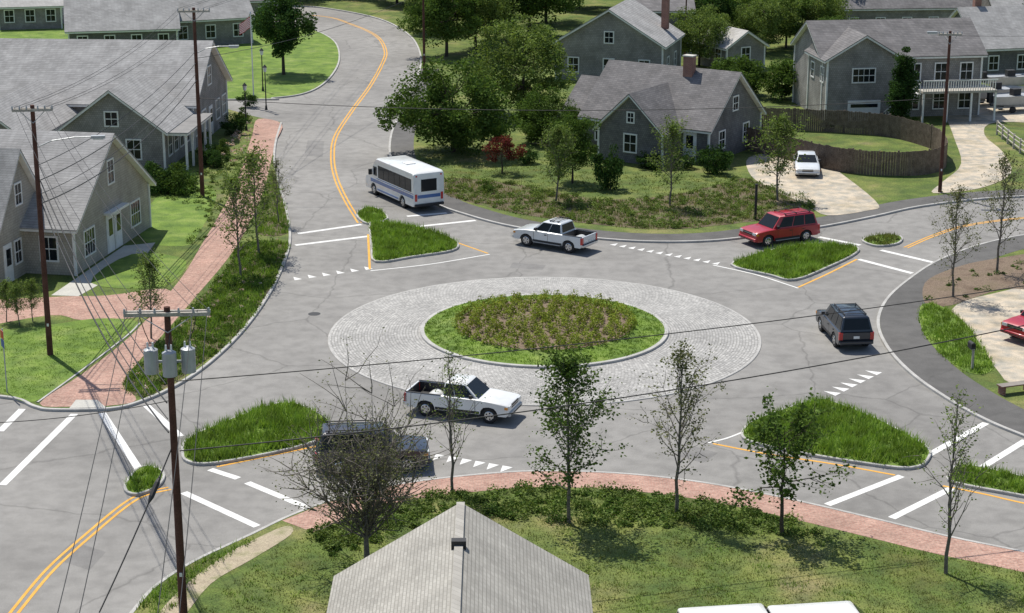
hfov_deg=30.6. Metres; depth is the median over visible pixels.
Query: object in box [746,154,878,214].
driveway
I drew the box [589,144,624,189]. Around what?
evergreen shrub
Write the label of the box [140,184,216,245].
lawn patch
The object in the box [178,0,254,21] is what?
roof
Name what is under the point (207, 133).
shrub
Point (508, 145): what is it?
purple leaf plum tree
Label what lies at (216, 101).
window frames
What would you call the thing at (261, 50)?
street lamp
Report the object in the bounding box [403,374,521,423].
white pickup truck
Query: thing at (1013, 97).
boat trailer
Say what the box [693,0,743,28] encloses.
background tree
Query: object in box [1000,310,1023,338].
red suv
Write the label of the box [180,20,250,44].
walls
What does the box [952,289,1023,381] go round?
driveway
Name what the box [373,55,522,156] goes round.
broadleaf tree
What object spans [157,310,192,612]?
power line
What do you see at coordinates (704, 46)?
window frames
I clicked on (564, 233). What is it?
silver pickup truck
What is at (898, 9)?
roof trim
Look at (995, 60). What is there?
window glass
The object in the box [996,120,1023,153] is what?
split rail fence
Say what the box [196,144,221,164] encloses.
shrub
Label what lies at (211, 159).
shrub
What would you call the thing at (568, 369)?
young maple tree
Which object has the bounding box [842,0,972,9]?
roof
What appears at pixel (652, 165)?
shrub
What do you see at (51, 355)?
lawn grass
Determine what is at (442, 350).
kerb
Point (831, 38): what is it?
roof
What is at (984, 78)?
power line
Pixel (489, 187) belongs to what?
shrub
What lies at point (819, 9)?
background tree
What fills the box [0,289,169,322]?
brick path
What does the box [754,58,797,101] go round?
hedge shrub
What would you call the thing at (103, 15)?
roof
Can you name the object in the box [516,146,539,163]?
shrub
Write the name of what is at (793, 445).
young oak tree
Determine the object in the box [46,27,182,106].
power line
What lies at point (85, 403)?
concrete ramp
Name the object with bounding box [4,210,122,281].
door
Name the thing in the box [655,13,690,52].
walls
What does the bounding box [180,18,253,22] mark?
roof trim
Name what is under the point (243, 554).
dirt path
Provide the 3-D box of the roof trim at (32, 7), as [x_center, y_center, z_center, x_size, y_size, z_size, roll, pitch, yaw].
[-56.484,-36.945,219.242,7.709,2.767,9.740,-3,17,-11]
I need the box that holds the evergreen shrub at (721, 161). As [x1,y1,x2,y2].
[696,144,733,174]
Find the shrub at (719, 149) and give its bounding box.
[696,143,732,167]
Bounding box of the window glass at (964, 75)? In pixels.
[811,62,971,108]
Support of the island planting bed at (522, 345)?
on the island lawn at (545, 354)
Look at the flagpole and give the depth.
167.54 m
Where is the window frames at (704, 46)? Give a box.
[704,46,750,60]
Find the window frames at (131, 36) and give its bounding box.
[77,33,168,39]
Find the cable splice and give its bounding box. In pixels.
[148,475,160,502]
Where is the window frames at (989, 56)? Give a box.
[987,54,1023,70]
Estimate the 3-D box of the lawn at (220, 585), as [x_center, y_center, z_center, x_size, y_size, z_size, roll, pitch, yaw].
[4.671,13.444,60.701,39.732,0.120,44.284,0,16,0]
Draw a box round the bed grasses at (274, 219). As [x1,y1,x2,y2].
[251,169,290,235]
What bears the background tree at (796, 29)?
on the lawn at (879, 189)
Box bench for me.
[996,380,1023,395]
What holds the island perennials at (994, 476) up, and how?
on the traffic island at (993, 487)
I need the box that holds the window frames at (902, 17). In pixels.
[849,16,938,19]
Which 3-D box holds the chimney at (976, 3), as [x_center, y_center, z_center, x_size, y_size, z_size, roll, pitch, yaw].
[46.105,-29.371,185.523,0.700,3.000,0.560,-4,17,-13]
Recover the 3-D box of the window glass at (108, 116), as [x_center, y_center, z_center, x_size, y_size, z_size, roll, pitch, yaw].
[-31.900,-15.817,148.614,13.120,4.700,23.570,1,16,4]
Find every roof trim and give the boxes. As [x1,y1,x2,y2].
[0,6,63,8]
[65,29,179,33]
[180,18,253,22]
[551,10,684,49]
[790,23,987,62]
[845,8,955,10]
[949,9,1023,51]
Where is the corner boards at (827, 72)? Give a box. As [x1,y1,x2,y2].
[792,44,982,114]
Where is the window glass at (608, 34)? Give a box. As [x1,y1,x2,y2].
[569,32,675,70]
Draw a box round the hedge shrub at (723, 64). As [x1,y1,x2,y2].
[710,57,737,70]
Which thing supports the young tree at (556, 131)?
on the planting bed shrubs at (727, 183)
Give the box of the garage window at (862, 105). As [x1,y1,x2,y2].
[851,104,877,107]
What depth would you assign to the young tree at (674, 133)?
128.94 m
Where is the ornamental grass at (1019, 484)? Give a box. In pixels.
[947,457,1023,493]
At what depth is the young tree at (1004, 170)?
112.00 m
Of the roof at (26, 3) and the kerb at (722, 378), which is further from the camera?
the roof at (26, 3)
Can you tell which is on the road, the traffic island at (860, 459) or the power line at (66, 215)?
the traffic island at (860, 459)
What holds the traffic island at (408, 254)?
on the road
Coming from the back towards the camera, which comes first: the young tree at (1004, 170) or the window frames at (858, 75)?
the window frames at (858, 75)
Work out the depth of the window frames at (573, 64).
180.88 m
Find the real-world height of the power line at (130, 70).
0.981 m
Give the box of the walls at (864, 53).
[793,27,980,117]
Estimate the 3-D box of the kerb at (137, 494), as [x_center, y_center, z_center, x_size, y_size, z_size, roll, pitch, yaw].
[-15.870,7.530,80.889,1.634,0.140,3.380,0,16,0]
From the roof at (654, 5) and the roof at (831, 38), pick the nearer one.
the roof at (831, 38)
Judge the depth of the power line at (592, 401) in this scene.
70.53 m
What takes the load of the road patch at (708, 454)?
on the road
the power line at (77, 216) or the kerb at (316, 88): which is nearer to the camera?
the power line at (77, 216)
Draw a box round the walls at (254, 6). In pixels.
[251,2,271,23]
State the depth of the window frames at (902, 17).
208.93 m
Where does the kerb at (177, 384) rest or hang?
on the road
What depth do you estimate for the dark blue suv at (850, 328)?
98.56 m
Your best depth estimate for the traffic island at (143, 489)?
80.53 m
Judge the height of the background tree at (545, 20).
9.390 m
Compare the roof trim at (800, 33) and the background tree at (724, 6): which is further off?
the background tree at (724, 6)
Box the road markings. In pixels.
[0,15,1023,612]
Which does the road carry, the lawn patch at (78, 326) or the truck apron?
the truck apron
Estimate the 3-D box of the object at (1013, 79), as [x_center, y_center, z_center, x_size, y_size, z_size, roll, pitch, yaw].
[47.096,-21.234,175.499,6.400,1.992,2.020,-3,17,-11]
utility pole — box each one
[11,105,104,355]
[123,306,210,612]
[177,7,238,195]
[422,0,425,69]
[927,31,962,192]
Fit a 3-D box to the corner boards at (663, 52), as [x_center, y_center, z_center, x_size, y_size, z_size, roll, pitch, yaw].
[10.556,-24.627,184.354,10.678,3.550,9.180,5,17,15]
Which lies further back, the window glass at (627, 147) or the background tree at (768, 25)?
the background tree at (768, 25)
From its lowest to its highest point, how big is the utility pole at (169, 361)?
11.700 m
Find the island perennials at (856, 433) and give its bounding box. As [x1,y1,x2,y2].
[749,405,920,460]
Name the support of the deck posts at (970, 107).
on the lawn at (879, 189)
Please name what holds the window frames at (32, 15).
attached to the walls at (39, 23)
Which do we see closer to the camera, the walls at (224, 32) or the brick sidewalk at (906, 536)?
the brick sidewalk at (906, 536)
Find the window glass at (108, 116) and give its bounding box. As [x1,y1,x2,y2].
[105,67,225,158]
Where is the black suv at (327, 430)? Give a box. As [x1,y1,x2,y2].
[313,420,430,474]
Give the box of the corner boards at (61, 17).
[60,8,63,27]
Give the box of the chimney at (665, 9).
[661,0,669,28]
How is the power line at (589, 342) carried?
attached to the utility pole at (169, 361)
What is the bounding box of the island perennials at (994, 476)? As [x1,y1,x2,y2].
[963,469,1023,489]
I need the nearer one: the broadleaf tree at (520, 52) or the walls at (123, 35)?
the broadleaf tree at (520, 52)
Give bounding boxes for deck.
[912,84,997,93]
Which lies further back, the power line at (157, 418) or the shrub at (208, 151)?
the shrub at (208, 151)
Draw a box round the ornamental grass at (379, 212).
[356,205,387,222]
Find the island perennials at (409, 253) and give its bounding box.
[378,225,449,254]
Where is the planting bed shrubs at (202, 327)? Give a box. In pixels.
[121,237,286,397]
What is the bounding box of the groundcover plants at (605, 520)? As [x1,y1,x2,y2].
[306,479,819,552]
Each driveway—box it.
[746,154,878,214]
[932,102,1023,192]
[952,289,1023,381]
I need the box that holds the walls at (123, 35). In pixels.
[69,31,175,39]
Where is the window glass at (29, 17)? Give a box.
[5,10,54,21]
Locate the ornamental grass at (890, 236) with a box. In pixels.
[862,231,901,244]
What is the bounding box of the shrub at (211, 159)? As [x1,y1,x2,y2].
[206,150,230,167]
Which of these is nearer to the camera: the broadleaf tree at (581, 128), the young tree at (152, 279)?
the young tree at (152, 279)
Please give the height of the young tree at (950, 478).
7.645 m
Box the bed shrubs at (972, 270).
[924,258,1023,300]
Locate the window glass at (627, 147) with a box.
[596,96,748,151]
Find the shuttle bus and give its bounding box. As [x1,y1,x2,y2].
[366,155,443,207]
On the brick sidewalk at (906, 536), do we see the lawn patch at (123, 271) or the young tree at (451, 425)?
the young tree at (451, 425)
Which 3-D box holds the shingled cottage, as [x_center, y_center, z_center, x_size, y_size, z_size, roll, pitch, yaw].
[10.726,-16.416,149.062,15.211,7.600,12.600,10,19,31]
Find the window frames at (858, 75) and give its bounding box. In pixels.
[810,60,973,109]
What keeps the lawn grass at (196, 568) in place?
on the lawn at (220, 585)
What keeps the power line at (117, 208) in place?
attached to the utility pole at (32, 109)
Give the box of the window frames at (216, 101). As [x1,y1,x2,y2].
[103,64,226,159]
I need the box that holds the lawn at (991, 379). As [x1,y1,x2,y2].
[880,249,1023,408]
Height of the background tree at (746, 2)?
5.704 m
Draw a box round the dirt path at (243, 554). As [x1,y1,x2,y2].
[160,526,292,612]
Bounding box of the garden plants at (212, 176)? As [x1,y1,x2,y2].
[155,153,240,242]
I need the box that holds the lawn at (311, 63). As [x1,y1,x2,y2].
[0,23,338,98]
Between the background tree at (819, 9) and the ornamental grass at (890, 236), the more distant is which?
the background tree at (819, 9)
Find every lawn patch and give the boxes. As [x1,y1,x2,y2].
[0,318,137,401]
[91,253,186,288]
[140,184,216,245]
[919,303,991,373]
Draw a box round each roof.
[0,0,63,7]
[63,0,179,32]
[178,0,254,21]
[555,0,684,47]
[636,0,694,11]
[790,17,987,61]
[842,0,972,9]
[948,5,1023,49]
[989,0,1023,5]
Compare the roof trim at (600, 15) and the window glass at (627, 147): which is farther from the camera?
the roof trim at (600, 15)
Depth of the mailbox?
95.20 m
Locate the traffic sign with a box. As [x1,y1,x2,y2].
[0,328,7,392]
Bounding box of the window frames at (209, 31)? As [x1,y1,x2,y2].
[178,23,243,39]
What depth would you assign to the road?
91.77 m
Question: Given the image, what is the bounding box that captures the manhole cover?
[308,312,319,315]
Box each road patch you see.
[55,541,104,569]
[304,140,323,156]
[510,263,545,269]
[680,446,716,462]
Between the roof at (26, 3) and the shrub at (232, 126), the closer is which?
the shrub at (232, 126)
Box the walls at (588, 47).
[556,12,679,79]
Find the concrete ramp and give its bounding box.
[70,400,104,407]
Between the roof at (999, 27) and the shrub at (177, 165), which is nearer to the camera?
the shrub at (177, 165)
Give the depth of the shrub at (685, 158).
141.98 m
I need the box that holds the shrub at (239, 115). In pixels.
[227,107,252,122]
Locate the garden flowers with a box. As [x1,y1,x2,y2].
[221,123,257,161]
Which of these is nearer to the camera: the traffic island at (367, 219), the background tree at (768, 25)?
the traffic island at (367, 219)
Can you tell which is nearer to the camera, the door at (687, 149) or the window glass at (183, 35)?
the door at (687, 149)
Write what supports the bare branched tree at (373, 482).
on the lawn at (220, 585)
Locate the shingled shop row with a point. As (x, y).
(32, 70)
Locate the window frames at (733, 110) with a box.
[594,94,749,153]
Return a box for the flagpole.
[239,12,254,103]
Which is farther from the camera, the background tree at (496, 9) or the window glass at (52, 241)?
the background tree at (496, 9)
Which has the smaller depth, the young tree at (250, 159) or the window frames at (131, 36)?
the young tree at (250, 159)
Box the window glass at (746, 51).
[707,48,749,59]
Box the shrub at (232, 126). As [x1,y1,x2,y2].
[219,115,249,134]
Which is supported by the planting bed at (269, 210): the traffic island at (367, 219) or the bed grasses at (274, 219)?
the bed grasses at (274, 219)
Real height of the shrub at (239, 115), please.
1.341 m
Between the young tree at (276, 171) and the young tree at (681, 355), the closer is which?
the young tree at (681, 355)
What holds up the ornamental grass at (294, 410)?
on the traffic island at (253, 453)
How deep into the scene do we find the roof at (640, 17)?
181.93 m
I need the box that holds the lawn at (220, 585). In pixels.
[134,487,1023,612]
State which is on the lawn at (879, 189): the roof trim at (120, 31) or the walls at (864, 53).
the walls at (864, 53)
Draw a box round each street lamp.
[242,83,247,130]
[259,48,263,90]
[262,65,267,109]
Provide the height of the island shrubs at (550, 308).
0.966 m
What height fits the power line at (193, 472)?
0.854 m
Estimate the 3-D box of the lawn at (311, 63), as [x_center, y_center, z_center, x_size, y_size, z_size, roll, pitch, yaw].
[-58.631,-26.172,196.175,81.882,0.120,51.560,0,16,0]
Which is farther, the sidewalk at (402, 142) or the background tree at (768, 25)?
the background tree at (768, 25)
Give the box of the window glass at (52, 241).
[15,160,139,262]
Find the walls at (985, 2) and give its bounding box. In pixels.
[981,0,990,5]
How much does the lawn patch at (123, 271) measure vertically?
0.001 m
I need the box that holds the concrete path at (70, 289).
[52,243,154,295]
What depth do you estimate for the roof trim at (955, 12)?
181.87 m
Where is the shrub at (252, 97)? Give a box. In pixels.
[235,91,258,106]
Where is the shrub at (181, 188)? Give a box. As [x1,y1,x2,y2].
[161,170,198,194]
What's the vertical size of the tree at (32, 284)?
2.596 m
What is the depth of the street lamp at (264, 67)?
165.54 m
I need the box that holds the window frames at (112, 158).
[13,157,140,265]
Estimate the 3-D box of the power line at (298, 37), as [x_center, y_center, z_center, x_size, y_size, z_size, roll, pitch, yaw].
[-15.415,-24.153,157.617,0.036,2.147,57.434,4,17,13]
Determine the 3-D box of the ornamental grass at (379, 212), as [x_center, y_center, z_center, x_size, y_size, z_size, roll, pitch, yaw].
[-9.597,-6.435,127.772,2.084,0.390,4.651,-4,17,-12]
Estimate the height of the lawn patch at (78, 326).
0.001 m
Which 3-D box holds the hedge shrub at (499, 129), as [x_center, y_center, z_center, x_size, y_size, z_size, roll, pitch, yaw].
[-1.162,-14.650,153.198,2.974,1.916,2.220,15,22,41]
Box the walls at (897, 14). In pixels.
[830,4,953,19]
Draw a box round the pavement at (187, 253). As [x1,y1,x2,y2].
[0,109,288,407]
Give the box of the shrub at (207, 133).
[202,131,211,142]
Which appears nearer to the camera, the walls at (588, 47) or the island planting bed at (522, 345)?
the island planting bed at (522, 345)
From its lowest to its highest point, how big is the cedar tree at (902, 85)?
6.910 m
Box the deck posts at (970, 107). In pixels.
[921,92,996,122]
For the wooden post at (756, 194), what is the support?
on the planting bed shrubs at (727, 183)
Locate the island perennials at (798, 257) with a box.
[751,243,838,270]
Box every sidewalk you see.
[40,118,282,406]
[282,471,1023,571]
[391,69,1023,240]
[880,235,1023,433]
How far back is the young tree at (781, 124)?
130.94 m
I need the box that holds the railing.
[923,79,997,91]
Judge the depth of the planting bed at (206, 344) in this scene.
103.20 m
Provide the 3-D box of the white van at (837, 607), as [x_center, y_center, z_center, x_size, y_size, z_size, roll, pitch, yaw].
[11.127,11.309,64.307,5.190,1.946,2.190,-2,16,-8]
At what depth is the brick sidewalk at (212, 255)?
105.85 m
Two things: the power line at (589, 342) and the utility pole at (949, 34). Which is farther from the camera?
the utility pole at (949, 34)
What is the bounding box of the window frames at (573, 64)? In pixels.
[567,31,676,72]
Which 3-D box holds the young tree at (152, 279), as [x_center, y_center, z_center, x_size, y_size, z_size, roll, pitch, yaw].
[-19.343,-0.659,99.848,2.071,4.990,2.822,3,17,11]
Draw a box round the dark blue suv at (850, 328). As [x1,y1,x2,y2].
[816,303,873,346]
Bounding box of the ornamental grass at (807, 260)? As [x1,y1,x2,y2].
[733,237,857,279]
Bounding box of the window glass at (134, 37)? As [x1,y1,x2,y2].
[78,34,167,39]
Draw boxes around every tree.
[0,276,17,321]
[5,280,33,324]
[13,277,42,321]
[125,248,172,337]
[206,163,267,274]
[231,139,282,253]
[248,0,319,74]
[255,327,456,557]
[264,158,292,222]
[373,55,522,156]
[396,0,483,56]
[402,0,446,22]
[419,346,490,490]
[444,0,521,49]
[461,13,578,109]
[480,0,518,39]
[482,135,526,173]
[504,0,584,35]
[509,83,580,142]
[524,339,632,523]
[529,121,582,200]
[543,108,601,183]
[544,0,575,23]
[625,338,727,512]
[645,113,697,205]
[669,4,730,65]
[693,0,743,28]
[727,0,764,28]
[727,386,855,534]
[732,0,803,52]
[742,111,811,200]
[758,0,814,47]
[790,0,852,28]
[817,15,859,19]
[884,46,921,117]
[902,381,1006,573]
[929,182,988,295]
[972,151,1023,271]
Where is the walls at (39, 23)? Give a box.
[0,8,63,29]
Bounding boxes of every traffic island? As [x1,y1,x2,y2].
[126,467,162,492]
[184,403,321,461]
[358,208,385,222]
[371,221,456,260]
[733,244,857,278]
[743,399,928,465]
[863,234,900,244]
[949,466,1023,493]
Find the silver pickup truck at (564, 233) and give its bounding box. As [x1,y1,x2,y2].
[512,216,597,252]
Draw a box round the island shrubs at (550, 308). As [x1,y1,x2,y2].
[451,289,637,351]
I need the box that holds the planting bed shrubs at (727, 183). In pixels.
[444,173,815,228]
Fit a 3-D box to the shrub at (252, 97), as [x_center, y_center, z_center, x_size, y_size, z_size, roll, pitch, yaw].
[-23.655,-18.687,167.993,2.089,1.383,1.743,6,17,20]
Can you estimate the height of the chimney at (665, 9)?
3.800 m
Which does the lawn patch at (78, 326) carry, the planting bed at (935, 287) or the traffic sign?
the traffic sign
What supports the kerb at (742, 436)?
on the road
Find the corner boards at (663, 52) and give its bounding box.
[555,38,681,79]
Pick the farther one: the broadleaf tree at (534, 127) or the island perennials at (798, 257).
the broadleaf tree at (534, 127)
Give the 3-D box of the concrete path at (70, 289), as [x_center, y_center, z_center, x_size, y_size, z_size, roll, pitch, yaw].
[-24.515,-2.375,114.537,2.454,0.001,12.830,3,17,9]
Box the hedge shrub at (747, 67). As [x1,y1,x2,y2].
[726,53,770,95]
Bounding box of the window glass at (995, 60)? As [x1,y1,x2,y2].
[989,55,1023,69]
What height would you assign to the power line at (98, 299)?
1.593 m
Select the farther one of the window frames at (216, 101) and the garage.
the garage
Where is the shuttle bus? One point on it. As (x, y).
(405, 181)
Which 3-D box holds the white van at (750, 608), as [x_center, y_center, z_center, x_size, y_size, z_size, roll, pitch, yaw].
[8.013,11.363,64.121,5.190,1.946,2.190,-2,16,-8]
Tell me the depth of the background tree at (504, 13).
206.08 m
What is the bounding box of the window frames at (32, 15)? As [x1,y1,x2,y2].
[4,8,63,22]
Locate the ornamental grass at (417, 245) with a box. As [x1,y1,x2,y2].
[367,216,458,260]
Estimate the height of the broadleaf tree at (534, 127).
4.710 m
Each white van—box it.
[677,603,768,612]
[767,601,864,612]
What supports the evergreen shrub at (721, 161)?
on the lawn at (879, 189)
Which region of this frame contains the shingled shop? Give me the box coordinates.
[0,129,156,286]
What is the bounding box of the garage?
[695,26,769,66]
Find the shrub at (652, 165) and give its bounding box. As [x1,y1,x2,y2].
[645,157,662,169]
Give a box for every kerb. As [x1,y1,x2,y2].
[0,122,290,411]
[37,323,140,402]
[123,465,165,496]
[129,470,1023,612]
[181,402,331,465]
[228,26,339,100]
[277,5,1023,242]
[328,277,761,405]
[356,207,387,224]
[369,221,458,262]
[420,294,668,368]
[730,243,859,280]
[740,398,931,469]
[861,234,902,246]
[876,234,1023,437]
[946,464,1023,497]
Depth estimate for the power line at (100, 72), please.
108.84 m
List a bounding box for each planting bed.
[125,241,287,395]
[258,172,288,235]
[444,178,811,228]
[458,299,630,349]
[922,254,1023,305]
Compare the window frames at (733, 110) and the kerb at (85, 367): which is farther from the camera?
the window frames at (733, 110)
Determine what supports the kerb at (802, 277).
on the road
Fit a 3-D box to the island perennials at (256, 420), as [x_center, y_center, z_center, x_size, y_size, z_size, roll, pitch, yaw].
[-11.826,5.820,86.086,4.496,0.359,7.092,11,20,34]
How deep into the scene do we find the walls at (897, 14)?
208.87 m
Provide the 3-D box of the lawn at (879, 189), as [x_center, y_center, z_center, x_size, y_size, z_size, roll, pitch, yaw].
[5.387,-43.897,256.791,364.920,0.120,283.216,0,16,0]
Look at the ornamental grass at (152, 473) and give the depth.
80.55 m
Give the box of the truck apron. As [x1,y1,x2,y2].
[330,277,758,403]
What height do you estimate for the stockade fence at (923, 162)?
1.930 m
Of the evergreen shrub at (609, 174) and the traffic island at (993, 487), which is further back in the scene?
the evergreen shrub at (609, 174)
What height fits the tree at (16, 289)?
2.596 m
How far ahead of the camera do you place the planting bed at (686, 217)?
130.54 m
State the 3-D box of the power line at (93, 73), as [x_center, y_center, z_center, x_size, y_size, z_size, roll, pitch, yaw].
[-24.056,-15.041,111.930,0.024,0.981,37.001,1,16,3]
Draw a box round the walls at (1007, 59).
[954,12,1023,73]
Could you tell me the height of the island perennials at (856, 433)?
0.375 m
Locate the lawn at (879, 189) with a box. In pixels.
[273,0,1023,233]
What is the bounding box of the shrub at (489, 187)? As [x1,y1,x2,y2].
[477,181,496,192]
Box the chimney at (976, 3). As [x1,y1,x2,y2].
[972,0,981,6]
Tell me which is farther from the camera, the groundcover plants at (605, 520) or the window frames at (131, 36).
the window frames at (131, 36)
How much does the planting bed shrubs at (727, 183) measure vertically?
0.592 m
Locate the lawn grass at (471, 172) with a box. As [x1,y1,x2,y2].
[417,144,742,194]
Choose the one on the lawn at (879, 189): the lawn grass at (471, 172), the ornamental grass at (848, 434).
the lawn grass at (471, 172)
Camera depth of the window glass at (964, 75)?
162.50 m
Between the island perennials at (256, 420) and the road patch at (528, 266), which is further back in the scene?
the road patch at (528, 266)
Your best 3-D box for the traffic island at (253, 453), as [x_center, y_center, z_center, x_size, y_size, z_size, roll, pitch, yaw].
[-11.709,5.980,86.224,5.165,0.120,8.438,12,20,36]
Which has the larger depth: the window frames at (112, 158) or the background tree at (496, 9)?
the background tree at (496, 9)
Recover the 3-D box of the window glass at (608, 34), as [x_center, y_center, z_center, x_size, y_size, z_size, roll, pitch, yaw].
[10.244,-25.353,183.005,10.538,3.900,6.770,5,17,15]
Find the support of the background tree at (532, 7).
on the lawn at (879, 189)
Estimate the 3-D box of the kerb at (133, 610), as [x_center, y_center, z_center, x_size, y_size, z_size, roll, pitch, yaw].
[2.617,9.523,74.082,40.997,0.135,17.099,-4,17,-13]
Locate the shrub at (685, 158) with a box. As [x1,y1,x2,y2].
[673,151,696,168]
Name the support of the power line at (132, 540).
attached to the utility pole at (169, 361)
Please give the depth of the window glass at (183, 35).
203.16 m
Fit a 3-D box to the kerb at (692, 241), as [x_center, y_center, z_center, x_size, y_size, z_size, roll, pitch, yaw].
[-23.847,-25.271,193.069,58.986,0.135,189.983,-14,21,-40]
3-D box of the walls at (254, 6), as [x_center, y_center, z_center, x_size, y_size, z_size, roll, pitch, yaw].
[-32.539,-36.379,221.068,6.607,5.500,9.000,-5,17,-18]
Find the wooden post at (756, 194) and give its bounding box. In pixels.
[754,184,757,219]
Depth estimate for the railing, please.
159.79 m
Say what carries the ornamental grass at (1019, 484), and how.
on the traffic island at (993, 487)
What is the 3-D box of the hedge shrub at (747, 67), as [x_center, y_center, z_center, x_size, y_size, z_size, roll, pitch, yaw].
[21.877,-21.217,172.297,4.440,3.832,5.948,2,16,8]
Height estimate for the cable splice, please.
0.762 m
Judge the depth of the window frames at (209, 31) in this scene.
203.09 m
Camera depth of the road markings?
84.33 m
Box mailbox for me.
[967,340,975,369]
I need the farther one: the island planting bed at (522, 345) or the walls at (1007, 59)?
the walls at (1007, 59)
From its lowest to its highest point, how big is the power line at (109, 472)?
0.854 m
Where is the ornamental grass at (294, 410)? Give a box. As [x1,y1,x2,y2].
[181,394,330,461]
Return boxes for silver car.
[793,151,820,175]
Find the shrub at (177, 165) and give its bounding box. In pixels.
[150,161,196,192]
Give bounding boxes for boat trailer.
[980,82,1023,105]
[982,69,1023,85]
[986,88,1023,112]
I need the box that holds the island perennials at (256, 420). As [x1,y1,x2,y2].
[196,406,319,453]
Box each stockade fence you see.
[746,127,947,175]
[761,107,941,149]
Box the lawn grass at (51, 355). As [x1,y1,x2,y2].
[0,323,131,398]
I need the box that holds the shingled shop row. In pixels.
[0,38,232,169]
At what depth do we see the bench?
91.67 m
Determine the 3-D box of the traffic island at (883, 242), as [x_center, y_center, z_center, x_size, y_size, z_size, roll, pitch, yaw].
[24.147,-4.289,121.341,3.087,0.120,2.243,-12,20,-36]
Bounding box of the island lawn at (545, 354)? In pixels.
[424,295,664,364]
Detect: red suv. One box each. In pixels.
[739,206,819,246]
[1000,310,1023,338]
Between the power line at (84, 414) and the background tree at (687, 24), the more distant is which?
the background tree at (687, 24)
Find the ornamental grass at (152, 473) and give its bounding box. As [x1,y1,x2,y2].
[123,460,160,492]
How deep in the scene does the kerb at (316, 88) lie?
177.53 m
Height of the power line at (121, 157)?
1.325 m
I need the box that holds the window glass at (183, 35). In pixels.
[178,24,242,38]
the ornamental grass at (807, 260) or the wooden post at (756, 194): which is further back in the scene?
the wooden post at (756, 194)
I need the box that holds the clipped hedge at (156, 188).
[150,165,199,194]
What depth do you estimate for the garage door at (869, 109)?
160.74 m
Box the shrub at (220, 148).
[204,138,231,155]
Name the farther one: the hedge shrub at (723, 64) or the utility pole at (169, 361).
the hedge shrub at (723, 64)
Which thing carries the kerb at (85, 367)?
on the road
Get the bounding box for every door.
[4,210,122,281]
[209,106,213,133]
[684,133,694,156]
[847,100,880,119]
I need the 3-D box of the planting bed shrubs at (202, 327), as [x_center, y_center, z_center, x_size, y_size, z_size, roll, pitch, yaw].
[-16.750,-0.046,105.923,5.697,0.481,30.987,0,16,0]
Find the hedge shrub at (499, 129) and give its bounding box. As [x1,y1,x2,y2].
[485,118,507,138]
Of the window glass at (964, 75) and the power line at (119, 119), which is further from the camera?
the window glass at (964, 75)
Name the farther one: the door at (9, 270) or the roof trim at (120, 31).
the roof trim at (120, 31)
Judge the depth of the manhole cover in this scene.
105.50 m
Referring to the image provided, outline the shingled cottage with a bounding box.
[563,54,766,166]
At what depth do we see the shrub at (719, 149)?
142.27 m
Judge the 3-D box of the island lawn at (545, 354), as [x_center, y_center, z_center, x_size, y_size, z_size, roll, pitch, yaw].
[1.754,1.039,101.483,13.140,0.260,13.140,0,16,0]
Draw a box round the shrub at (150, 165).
[144,161,172,190]
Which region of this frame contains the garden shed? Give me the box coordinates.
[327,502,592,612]
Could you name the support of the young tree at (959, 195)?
on the planting bed at (935, 287)
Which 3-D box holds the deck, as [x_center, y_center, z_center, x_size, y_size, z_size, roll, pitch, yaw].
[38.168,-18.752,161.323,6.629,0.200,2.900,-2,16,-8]
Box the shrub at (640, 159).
[635,150,660,168]
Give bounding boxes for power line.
[0,401,166,422]
[14,107,125,307]
[16,17,169,106]
[20,107,140,308]
[23,19,172,106]
[39,52,194,164]
[39,165,165,383]
[40,63,195,180]
[40,181,167,402]
[41,75,194,193]
[41,194,167,418]
[42,80,196,203]
[42,204,168,432]
[44,108,191,307]
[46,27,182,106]
[50,107,197,299]
[53,11,204,106]
[57,308,126,612]
[79,311,140,612]
[99,449,170,612]
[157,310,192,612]
[176,285,1023,381]
[179,309,207,612]
[180,325,1023,450]
[200,1,402,57]
[200,97,943,110]
[949,75,1021,80]
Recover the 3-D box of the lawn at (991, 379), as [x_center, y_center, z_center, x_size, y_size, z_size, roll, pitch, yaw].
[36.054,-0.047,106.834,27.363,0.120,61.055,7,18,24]
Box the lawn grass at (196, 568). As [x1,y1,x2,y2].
[136,536,254,612]
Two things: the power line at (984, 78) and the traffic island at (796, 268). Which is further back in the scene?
the power line at (984, 78)
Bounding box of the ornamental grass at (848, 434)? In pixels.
[742,393,932,465]
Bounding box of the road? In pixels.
[0,6,1023,612]
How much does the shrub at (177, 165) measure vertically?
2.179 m

